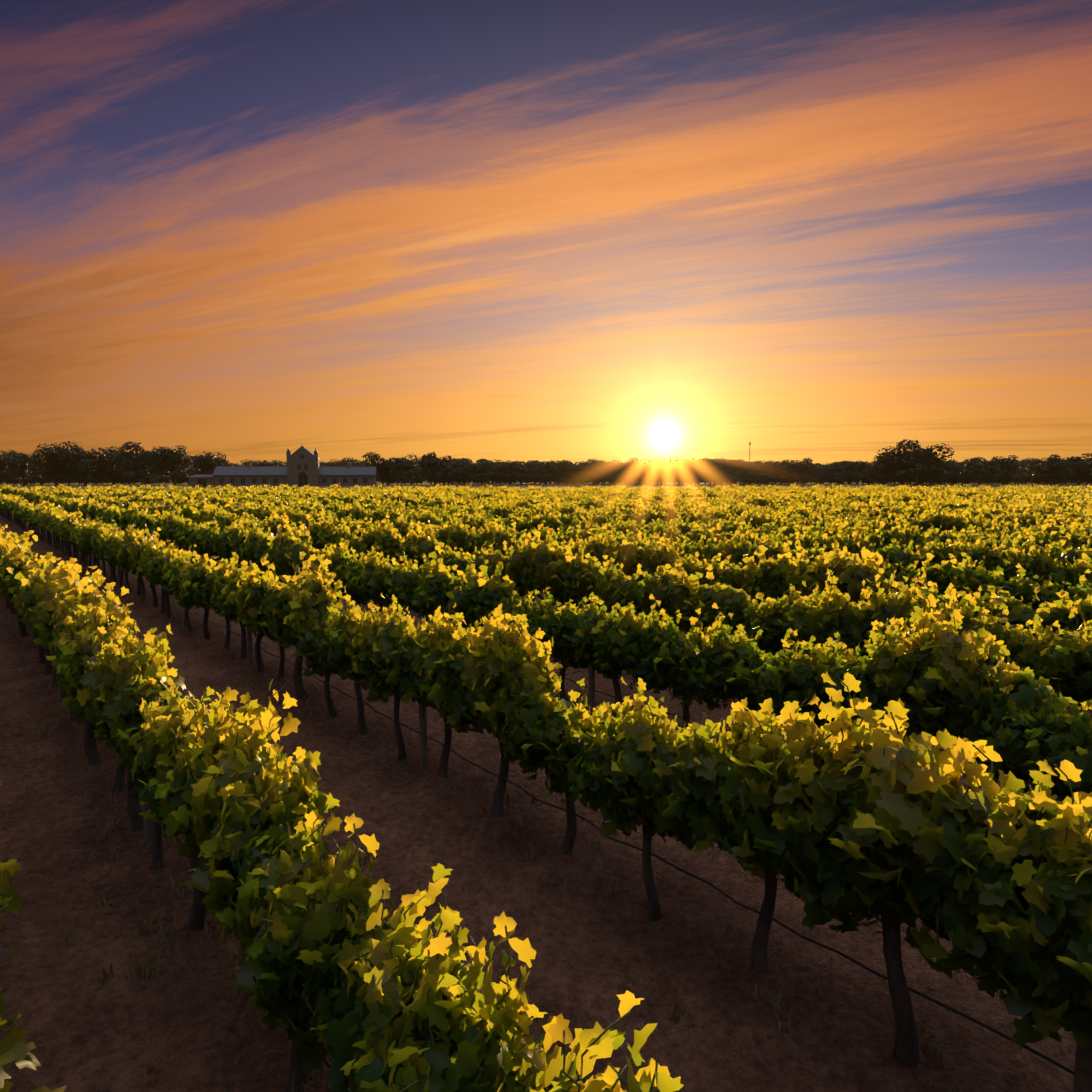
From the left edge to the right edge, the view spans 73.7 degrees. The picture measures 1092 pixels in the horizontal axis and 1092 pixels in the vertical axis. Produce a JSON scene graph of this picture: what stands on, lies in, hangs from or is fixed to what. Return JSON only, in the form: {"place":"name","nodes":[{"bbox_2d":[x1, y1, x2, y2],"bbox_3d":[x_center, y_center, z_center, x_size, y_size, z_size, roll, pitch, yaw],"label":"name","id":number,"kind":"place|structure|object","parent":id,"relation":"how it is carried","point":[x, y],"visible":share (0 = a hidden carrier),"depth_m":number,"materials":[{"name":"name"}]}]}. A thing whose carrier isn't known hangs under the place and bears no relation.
{"place":"outdoors","nodes":[
{"label":"outdoors","id":0,"kind":"place"},
{"bbox_2d":[0,476,1091,1091],"bbox_3d":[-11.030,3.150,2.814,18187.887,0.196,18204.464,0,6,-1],"label":"ground","id":1,"kind":"structure","parent":0,"point":[596,946],"depth_m":5.51,"materials":[{"name":"soil"}]},
{"bbox_2d":[0,449,49,485],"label":"tree","id":2,"kind":"object","parent":1,"relation":"on","point":[17,465],"visible":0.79,"depth_m":219.33,"materials":[{"name":"green plant"}]},
{"bbox_2d":[0,780,66,1091],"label":"vine row","id":3,"kind":"object","parent":1,"relation":"on","point":[13,1046],"visible":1,"depth_m":2.64,"materials":[{"name":"green plant"}]},
{"bbox_2d":[25,443,90,485],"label":"tree","id":4,"kind":"object","parent":1,"relation":"on","point":[49,457],"visible":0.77,"depth_m":213.71,"materials":[{"name":"green plant"}]},
{"bbox_2d":[48,441,109,485],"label":"tree","id":5,"kind":"object","parent":1,"relation":"on","point":[81,456],"visible":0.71,"depth_m":217.39,"materials":[{"name":"green plant"}]},
{"bbox_2d":[85,446,145,484],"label":"tree","id":6,"kind":"object","parent":1,"relation":"on","point":[112,472],"visible":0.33,"depth_m":224.62,"materials":[{"name":"green plant"}]},
{"bbox_2d":[103,441,176,485],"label":"tree","id":7,"kind":"object","parent":1,"relation":"on","point":[138,466],"visible":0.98,"depth_m":213.53,"materials":[{"name":"green plant"}]},
{"bbox_2d":[151,445,195,485],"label":"tree","id":8,"kind":"object","parent":1,"relation":"on","point":[181,462],"visible":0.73,"depth_m":218.84,"materials":[{"name":"green plant"}]},
{"bbox_2d":[179,451,216,482],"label":"tree","id":9,"kind":"object","parent":1,"relation":"on","point":[199,462],"visible":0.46,"depth_m":236.80,"materials":[{"name":"green plant"}]},
{"bbox_2d":[191,452,235,474],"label":"tree","id":10,"kind":"object","parent":1,"relation":"on","point":[220,461],"visible":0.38,"depth_m":245.97,"materials":[{"name":"green plant"}]},
{"bbox_2d":[253,460,278,466],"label":"tree","id":11,"kind":"object","parent":1,"relation":"on","point":[267,464],"visible":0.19,"depth_m":345.60,"materials":[{"name":"green plant"}]},
{"bbox_2d":[187,446,376,486],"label":"winery building","id":12,"kind":"structure","parent":1,"relation":"on","point":[303,468],"depth_m":210.69,"materials":[{"name":"stone"}]},
{"bbox_2d":[0,524,683,1091],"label":"vine row","id":13,"kind":"object","parent":1,"relation":"on","point":[354,980],"visible":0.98,"depth_m":3.60,"materials":[{"name":"green plant"}]},
{"bbox_2d":[362,452,402,484],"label":"tree","id":14,"kind":"object","parent":1,"relation":"on","point":[382,468],"visible":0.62,"depth_m":226.45,"materials":[{"name":"green plant"}]},
{"bbox_2d":[386,454,425,485],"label":"tree","id":15,"kind":"object","parent":1,"relation":"on","point":[405,465],"visible":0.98,"depth_m":221.72,"materials":[{"name":"green plant"}]},
{"bbox_2d":[416,452,452,485],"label":"tree","id":16,"kind":"object","parent":1,"relation":"on","point":[428,462],"visible":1,"depth_m":214.84,"materials":[{"name":"green plant"}]},
{"bbox_2d":[442,458,473,484],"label":"tree","id":17,"kind":"object","parent":1,"relation":"on","point":[457,470],"visible":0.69,"depth_m":233.24,"materials":[{"name":"green plant"}]},
{"bbox_2d":[472,473,486,484],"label":"tree","id":18,"kind":"object","parent":1,"relation":"on","point":[481,478],"visible":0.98,"depth_m":243.33,"materials":[{"name":"green plant"}]},
{"bbox_2d":[466,462,493,483],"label":"tree","id":19,"kind":"object","parent":1,"relation":"on","point":[476,469],"visible":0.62,"depth_m":250.73,"materials":[{"name":"green plant"}]},
{"bbox_2d":[485,470,500,484],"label":"tree","id":20,"kind":"object","parent":1,"relation":"on","point":[493,477],"visible":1,"depth_m":238.94,"materials":[{"name":"green plant"}]},
{"bbox_2d":[479,461,507,483],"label":"tree","id":21,"kind":"object","parent":1,"relation":"on","point":[490,467],"visible":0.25,"depth_m":257.35,"materials":[{"name":"green plant"}]},
{"bbox_2d":[494,461,529,483],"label":"tree","id":22,"kind":"object","parent":1,"relation":"on","point":[504,469],"visible":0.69,"depth_m":250.47,"materials":[{"name":"green plant"}]},
{"bbox_2d":[519,473,532,483],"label":"tree","id":23,"kind":"object","parent":1,"relation":"on","point":[523,478],"visible":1,"depth_m":240.79,"materials":[{"name":"green plant"}]},
{"bbox_2d":[523,466,545,484],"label":"tree","id":24,"kind":"object","parent":1,"relation":"on","point":[535,470],"visible":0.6,"depth_m":248.24,"materials":[{"name":"green plant"}]},
{"bbox_2d":[0,550,1070,1091],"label":"grass tufts","id":25,"kind":"object","parent":1,"relation":"on","point":[170,932],"visible":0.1,"depth_m":5.97,"materials":[{"name":"green plant"}]},
{"bbox_2d":[525,460,563,483],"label":"tree","id":26,"kind":"object","parent":1,"relation":"on","point":[530,464],"visible":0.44,"depth_m":256.50,"materials":[{"name":"green plant"}]},
{"bbox_2d":[0,489,1091,1067],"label":"vine row","id":27,"kind":"object","parent":1,"relation":"on","point":[840,817],"visible":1,"depth_m":4.56,"materials":[{"name":"green plant"}]},
{"bbox_2d":[0,484,1091,803],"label":"vine row","id":28,"kind":"object","parent":1,"relation":"on","point":[938,676],"visible":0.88,"depth_m":8.29,"materials":[{"name":"green plant"}]},
{"bbox_2d":[539,473,553,484],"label":"tree","id":29,"kind":"object","parent":1,"relation":"on","point":[547,477],"visible":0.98,"depth_m":234.54,"materials":[{"name":"green plant"}]},
{"bbox_2d":[26,515,1091,1091],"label":"trellis posts","id":30,"kind":"object","parent":1,"relation":"on","point":[1082,1075],"visible":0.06,"depth_m":8.26,"materials":[{"name":"brown wood"}]},
{"bbox_2d":[52,537,1073,1074],"bbox_3d":[3.043,0.051,30.109,43.586,0.178,47.832,-5,7,-40],"label":"drip hose","id":31,"kind":"object","parent":30,"relation":"attached to","point":[328,1065],"visible":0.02,"depth_m":5.17,"materials":[{"name":"black plastic"}]},
{"bbox_2d":[542,460,577,478],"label":"tree","id":32,"kind":"object","parent":1,"relation":"on","point":[564,470],"visible":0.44,"depth_m":261.20,"materials":[{"name":"green plant"}]},
{"bbox_2d":[30,485,1091,742],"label":"vine row","id":33,"kind":"object","parent":1,"relation":"on","point":[1060,663],"visible":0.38,"depth_m":12.13,"materials":[{"name":"green plant"}]},
{"bbox_2d":[59,483,1091,648],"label":"vine row","id":34,"kind":"object","parent":1,"relation":"on","point":[770,577],"visible":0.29,"depth_m":14.86,"materials":[{"name":"green plant"}]},
{"bbox_2d":[85,484,1091,609],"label":"vine row","id":35,"kind":"object","parent":1,"relation":"on","point":[968,578],"visible":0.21,"depth_m":17.38,"materials":[{"name":"green plant"}]},
{"bbox_2d":[577,459,605,483],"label":"tree","id":36,"kind":"object","parent":1,"relation":"on","point":[583,467],"visible":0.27,"depth_m":263.74,"materials":[{"name":"green plant"}]},
{"bbox_2d":[581,462,611,483],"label":"tree","id":37,"kind":"object","parent":1,"relation":"on","point":[594,467],"visible":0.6,"depth_m":252.19,"materials":[{"name":"green plant"}]},
{"bbox_2d":[587,471,611,484],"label":"tree","id":38,"kind":"object","parent":1,"relation":"on","point":[602,474],"visible":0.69,"depth_m":246.79,"materials":[{"name":"green plant"}]},
{"bbox_2d":[113,484,1091,596],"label":"vine row","id":39,"kind":"object","parent":1,"relation":"on","point":[1032,562],"visible":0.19,"depth_m":18.62,"materials":[{"name":"green plant"}]},
{"bbox_2d":[139,484,1091,567],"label":"vine row","id":40,"kind":"object","parent":1,"relation":"on","point":[905,535],"visible":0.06,"depth_m":24.17,"materials":[{"name":"green plant"}]},
{"bbox_2d":[619,462,641,482],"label":"tree","id":41,"kind":"object","parent":1,"relation":"on","point":[626,468],"visible":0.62,"depth_m":250.52,"materials":[{"name":"green plant"}]},
{"bbox_2d":[174,485,1091,550],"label":"vine row","id":42,"kind":"object","parent":1,"relation":"on","point":[1074,540],"visible":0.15,"depth_m":28.94,"materials":[{"name":"green plant"}]},
{"bbox_2d":[626,470,642,484],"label":"tree","id":43,"kind":"object","parent":1,"relation":"on","point":[634,474],"visible":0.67,"depth_m":246.51,"materials":[{"name":"green plant"}]},
{"bbox_2d":[194,485,1088,540],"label":"vine row","id":44,"kind":"object","parent":1,"relation":"on","point":[726,514],"visible":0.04,"depth_m":31.91,"materials":[{"name":"green plant"}]},
{"bbox_2d":[226,483,1091,535],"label":"vine row","id":45,"kind":"object","parent":1,"relation":"on","point":[947,521],"visible":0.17,"depth_m":30.97,"materials":[{"name":"green plant"}]},
{"bbox_2d":[654,471,677,484],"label":"tree","id":46,"kind":"object","parent":1,"relation":"on","point":[666,475],"visible":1,"depth_m":234.95,"materials":[{"name":"green plant"}]},
{"bbox_2d":[252,484,1091,530],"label":"vine row","id":47,"kind":"object","parent":1,"relation":"on","point":[876,513],"visible":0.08,"depth_m":33.15,"materials":[{"name":"green plant"}]},
{"bbox_2d":[674,472,689,483],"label":"tree","id":48,"kind":"object","parent":1,"relation":"on","point":[685,476],"visible":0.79,"depth_m":243.38,"materials":[{"name":"green plant"}]},
{"bbox_2d":[280,484,1090,523],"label":"vine row","id":49,"kind":"object","parent":1,"relation":"on","point":[912,511],"visible":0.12,"depth_m":37.53,"materials":[{"name":"green plant"}]},
{"bbox_2d":[304,484,1091,523],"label":"vine row","id":50,"kind":"object","parent":1,"relation":"on","point":[1073,513],"visible":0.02,"depth_m":41.19,"materials":[{"name":"green plant"}]},
{"bbox_2d":[690,464,708,484],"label":"tree","id":51,"kind":"object","parent":1,"relation":"on","point":[694,469],"visible":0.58,"depth_m":252.10,"materials":[{"name":"green plant"}]},
{"bbox_2d":[334,483,1087,518],"bbox_3d":[-0.251,-3.909,63.315,1.183,2.514,86.927,-5,7,-40],"label":"vine row","id":52,"kind":"object","parent":1,"relation":"on","point":[764,502],"visible":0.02,"depth_m":46.36,"materials":[{"name":"green plant"}]},
{"bbox_2d":[699,470,728,484],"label":"tree","id":53,"kind":"object","parent":1,"relation":"on","point":[721,476],"visible":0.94,"depth_m":236.57,"materials":[{"name":"green plant"}]},
{"bbox_2d":[698,462,729,483],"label":"tree","id":54,"kind":"object","parent":1,"relation":"on","point":[707,467],"visible":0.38,"depth_m":253.30,"materials":[{"name":"green plant"}]},
{"bbox_2d":[705,459,732,483],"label":"tree","id":55,"kind":"object","parent":1,"relation":"on","point":[715,464],"visible":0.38,"depth_m":253.71,"materials":[{"name":"green plant"}]},
{"bbox_2d":[363,484,1089,514],"bbox_3d":[2.483,-4.014,64.413,1.238,2.523,84.571,-5,7,-40],"label":"vine row","id":56,"kind":"object","parent":1,"relation":"on","point":[952,505],"visible":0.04,"depth_m":46.73,"materials":[{"name":"green plant"}]},
{"bbox_2d":[726,460,750,483],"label":"tree","id":57,"kind":"object","parent":1,"relation":"on","point":[736,465],"visible":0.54,"depth_m":258.40,"materials":[{"name":"green plant"}]},
{"bbox_2d":[394,485,1086,513],"bbox_3d":[5.160,-4.120,65.617,1.196,2.489,80.544,-5,7,-40],"label":"vine row","id":58,"kind":"object","parent":1,"relation":"on","point":[802,500],"visible":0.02,"depth_m":51.23,"materials":[{"name":"green plant"}]},
{"bbox_2d":[734,470,754,484],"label":"tree","id":59,"kind":"object","parent":1,"relation":"on","point":[745,476],"visible":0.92,"depth_m":242.23,"materials":[{"name":"green plant"}]},
{"bbox_2d":[425,483,1091,512],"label":"vine row","id":60,"kind":"object","parent":1,"relation":"on","point":[1061,502],"visible":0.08,"depth_m":57.12,"materials":[{"name":"green plant"}]},
{"bbox_2d":[754,462,772,474],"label":"tree","id":61,"kind":"object","parent":1,"relation":"on","point":[765,468],"visible":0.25,"depth_m":261.57,"materials":[{"name":"green plant"}]},
{"bbox_2d":[440,485,1091,508],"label":"vine row","id":62,"kind":"object","parent":1,"relation":"on","point":[905,498],"depth_m":50.80,"materials":[{"name":"green plant"}]},
{"bbox_2d":[766,461,799,483],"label":"tree","id":63,"kind":"object","parent":1,"relation":"on","point":[777,469],"visible":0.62,"depth_m":249.15,"materials":[{"name":"green plant"}]},
{"bbox_2d":[481,484,1091,505],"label":"vine row","id":64,"kind":"object","parent":1,"relation":"on","point":[848,496],"visible":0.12,"depth_m":60.28,"materials":[{"name":"green plant"}]},
{"bbox_2d":[780,460,805,483],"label":"tree","id":65,"kind":"object","parent":1,"relation":"on","point":[801,468],"visible":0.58,"depth_m":248.88,"materials":[{"name":"green plant"}]},
{"bbox_2d":[509,485,1087,503],"bbox_3d":[15.952,-4.492,70.139,1.243,2.330,69.733,-5,7,-40],"label":"vine row","id":66,"kind":"object","parent":1,"relation":"on","point":[933,499],"visible":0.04,"depth_m":58.64,"materials":[{"name":"green plant"}]},
{"bbox_2d":[788,471,808,484],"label":"tree","id":67,"kind":"object","parent":1,"relation":"on","point":[793,478],"visible":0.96,"depth_m":237.43,"materials":[{"name":"green plant"}]},
{"bbox_2d":[788,459,816,483],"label":"tree","id":68,"kind":"object","parent":1,"relation":"on","point":[806,468],"visible":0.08,"depth_m":260.69,"materials":[{"name":"green plant"}]},
{"bbox_2d":[527,485,1080,501],"bbox_3d":[18.468,-4.637,71.499,1.187,2.377,65.428,-5,7,-40],"label":"vine row","id":69,"kind":"object","parent":1,"relation":"on","point":[1015,498],"depth_m":63.22,"materials":[{"name":"green plant"}]},
{"bbox_2d":[808,467,831,482],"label":"tree","id":70,"kind":"object","parent":1,"relation":"on","point":[823,470],"visible":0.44,"depth_m":253.03,"materials":[{"name":"green plant"}]},
{"bbox_2d":[556,484,1087,501],"bbox_3d":[21.381,-4.759,72.349,1.198,2.441,64.022,-5,7,-40],"label":"vine row","id":71,"kind":"object","parent":1,"relation":"on","point":[867,492],"visible":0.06,"depth_m":64.15,"materials":[{"name":"green plant"}]},
{"bbox_2d":[815,472,830,484],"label":"tree","id":72,"kind":"object","parent":1,"relation":"on","point":[821,478],"visible":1,"depth_m":238.78,"materials":[{"name":"green plant"}]},
{"bbox_2d":[579,485,1091,499],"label":"vine row","id":73,"kind":"object","parent":1,"relation":"on","point":[960,494],"visible":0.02,"depth_m":67.45,"materials":[{"name":"green plant"}]},
{"bbox_2d":[832,470,851,484],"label":"tree","id":74,"kind":"object","parent":1,"relation":"on","point":[841,474],"visible":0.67,"depth_m":250.44,"materials":[{"name":"green plant"}]},
{"bbox_2d":[834,464,863,483],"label":"tree","id":75,"kind":"object","parent":1,"relation":"on","point":[840,469],"visible":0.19,"depth_m":259.19,"materials":[{"name":"green plant"}]},
{"bbox_2d":[610,484,1090,498],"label":"vine row","id":76,"kind":"object","parent":1,"relation":"on","point":[981,493],"visible":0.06,"depth_m":62.65,"materials":[{"name":"green plant"}]},
{"bbox_2d":[830,460,872,483],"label":"tree","id":77,"kind":"object","parent":1,"relation":"on","point":[860,465],"visible":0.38,"depth_m":259.93,"materials":[{"name":"green plant"}]},
{"bbox_2d":[849,471,868,483],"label":"tree","id":78,"kind":"object","parent":1,"relation":"on","point":[854,477],"visible":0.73,"depth_m":252.47,"materials":[{"name":"green plant"}]},
{"bbox_2d":[632,484,1091,499],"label":"vine row","id":79,"kind":"object","parent":1,"relation":"on","point":[923,495],"visible":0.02,"depth_m":68.79,"materials":[{"name":"green plant"}]},
{"bbox_2d":[860,472,878,484],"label":"tree","id":80,"kind":"object","parent":1,"relation":"on","point":[871,478],"visible":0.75,"depth_m":236.42,"materials":[{"name":"green plant"}]},
{"bbox_2d":[664,485,1091,499],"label":"vine row","id":81,"kind":"object","parent":1,"relation":"on","point":[798,488],"visible":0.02,"depth_m":79.33,"materials":[{"name":"green plant"}]},
{"bbox_2d":[868,465,895,483],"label":"tree","id":82,"kind":"object","parent":1,"relation":"on","point":[875,469],"visible":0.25,"depth_m":252.48,"materials":[{"name":"green plant"}]},
{"bbox_2d":[687,484,1091,495],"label":"vine row","id":83,"kind":"object","parent":1,"relation":"on","point":[891,490],"visible":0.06,"depth_m":76.27,"materials":[{"name":"green plant"}]},
{"bbox_2d":[872,449,928,484],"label":"tree","id":84,"kind":"object","parent":1,"relation":"on","point":[879,461],"visible":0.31,"depth_m":238.22,"materials":[{"name":"green plant"}]},
{"bbox_2d":[712,484,1091,494],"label":"vine row","id":85,"kind":"object","parent":1,"relation":"on","point":[896,491],"visible":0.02,"depth_m":77.22,"materials":[{"name":"green plant"}]},
{"bbox_2d":[876,439,954,484],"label":"tree","id":86,"kind":"object","parent":1,"relation":"on","point":[916,458],"visible":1,"depth_m":230.19,"materials":[{"name":"green plant"}]},
{"bbox_2d":[746,484,1089,494],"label":"vine row","id":87,"kind":"object","parent":1,"relation":"on","point":[917,489],"visible":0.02,"depth_m":79.94,"materials":[{"name":"green plant"}]},
{"bbox_2d":[913,451,951,484],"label":"tree","id":88,"kind":"object","parent":1,"relation":"on","point":[947,473],"visible":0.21,"depth_m":238.04,"materials":[{"name":"green plant"}]},
{"bbox_2d":[780,485,1091,493],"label":"vine row","id":89,"kind":"object","parent":1,"relation":"on","point":[847,487],"visible":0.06,"depth_m":80.16,"materials":[{"name":"green plant"}]},
{"bbox_2d":[790,484,1090,492],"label":"vine row","id":90,"kind":"object","parent":1,"relation":"on","point":[960,489],"visible":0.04,"depth_m":82.19,"materials":[{"name":"green plant"}]},
{"bbox_2d":[945,471,960,484],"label":"tree","id":91,"kind":"object","parent":1,"relation":"on","point":[953,477],"visible":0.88,"depth_m":237.15,"materials":[{"name":"green plant"}]},
{"bbox_2d":[818,484,1089,492],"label":"vine row","id":92,"kind":"object","parent":1,"relation":"on","point":[943,488],"visible":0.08,"depth_m":83.59,"materials":[{"name":"green plant"}]},
{"bbox_2d":[946,462,963,483],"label":"tree","id":93,"kind":"object","parent":1,"relation":"on","point":[958,467],"visible":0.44,"depth_m":252.11,"materials":[{"name":"green plant"}]},
{"bbox_2d":[860,485,1079,490],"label":"vine row","id":94,"kind":"object","parent":1,"relation":"on","point":[989,488],"visible":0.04,"depth_m":83.40,"materials":[{"name":"green plant"}]},
{"bbox_2d":[960,458,999,484],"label":"tree","id":95,"kind":"object","parent":1,"relation":"on","point":[981,471],"visible":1,"depth_m":229.57,"materials":[{"name":"green plant"}]},
{"bbox_2d":[875,484,1091,491],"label":"vine row","id":96,"kind":"object","parent":1,"relation":"on","point":[985,487],"visible":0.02,"depth_m":86.97,"materials":[{"name":"green plant"}]},
{"bbox_2d":[988,455,1025,484],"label":"tree","id":97,"kind":"object","parent":1,"relation":"on","point":[1004,471],"visible":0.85,"depth_m":236.04,"materials":[{"name":"green plant"}]},
{"bbox_2d":[1025,454,1076,484],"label":"tree","id":98,"kind":"object","parent":1,"relation":"on","point":[1053,466],"visible":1,"depth_m":232.13,"materials":[{"name":"green plant"}]},
{"bbox_2d":[1046,453,1091,484],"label":"tree","id":99,"kind":"object","parent":1,"relation":"on","point":[1083,467],"visible":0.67,"depth_m":236.22,"materials":[{"name":"green plant"}]},
{"bbox_2d":[0,0,1091,465],"label":"sky","id":100,"kind":"structure","parent":0,"point":[823,231],"materials":[{"name":"orange"}]},
{"bbox_2d":[144,575,1069,965],"bbox_3d":[3.015,-0.284,30.054,43.574,0.143,47.830,-5,7,-40],"label":"trellis wire","id":101,"kind":"object","parent":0,"point":[662,687],"visible":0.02,"depth_m":7.39,"materials":[{"name":"grey metal"}]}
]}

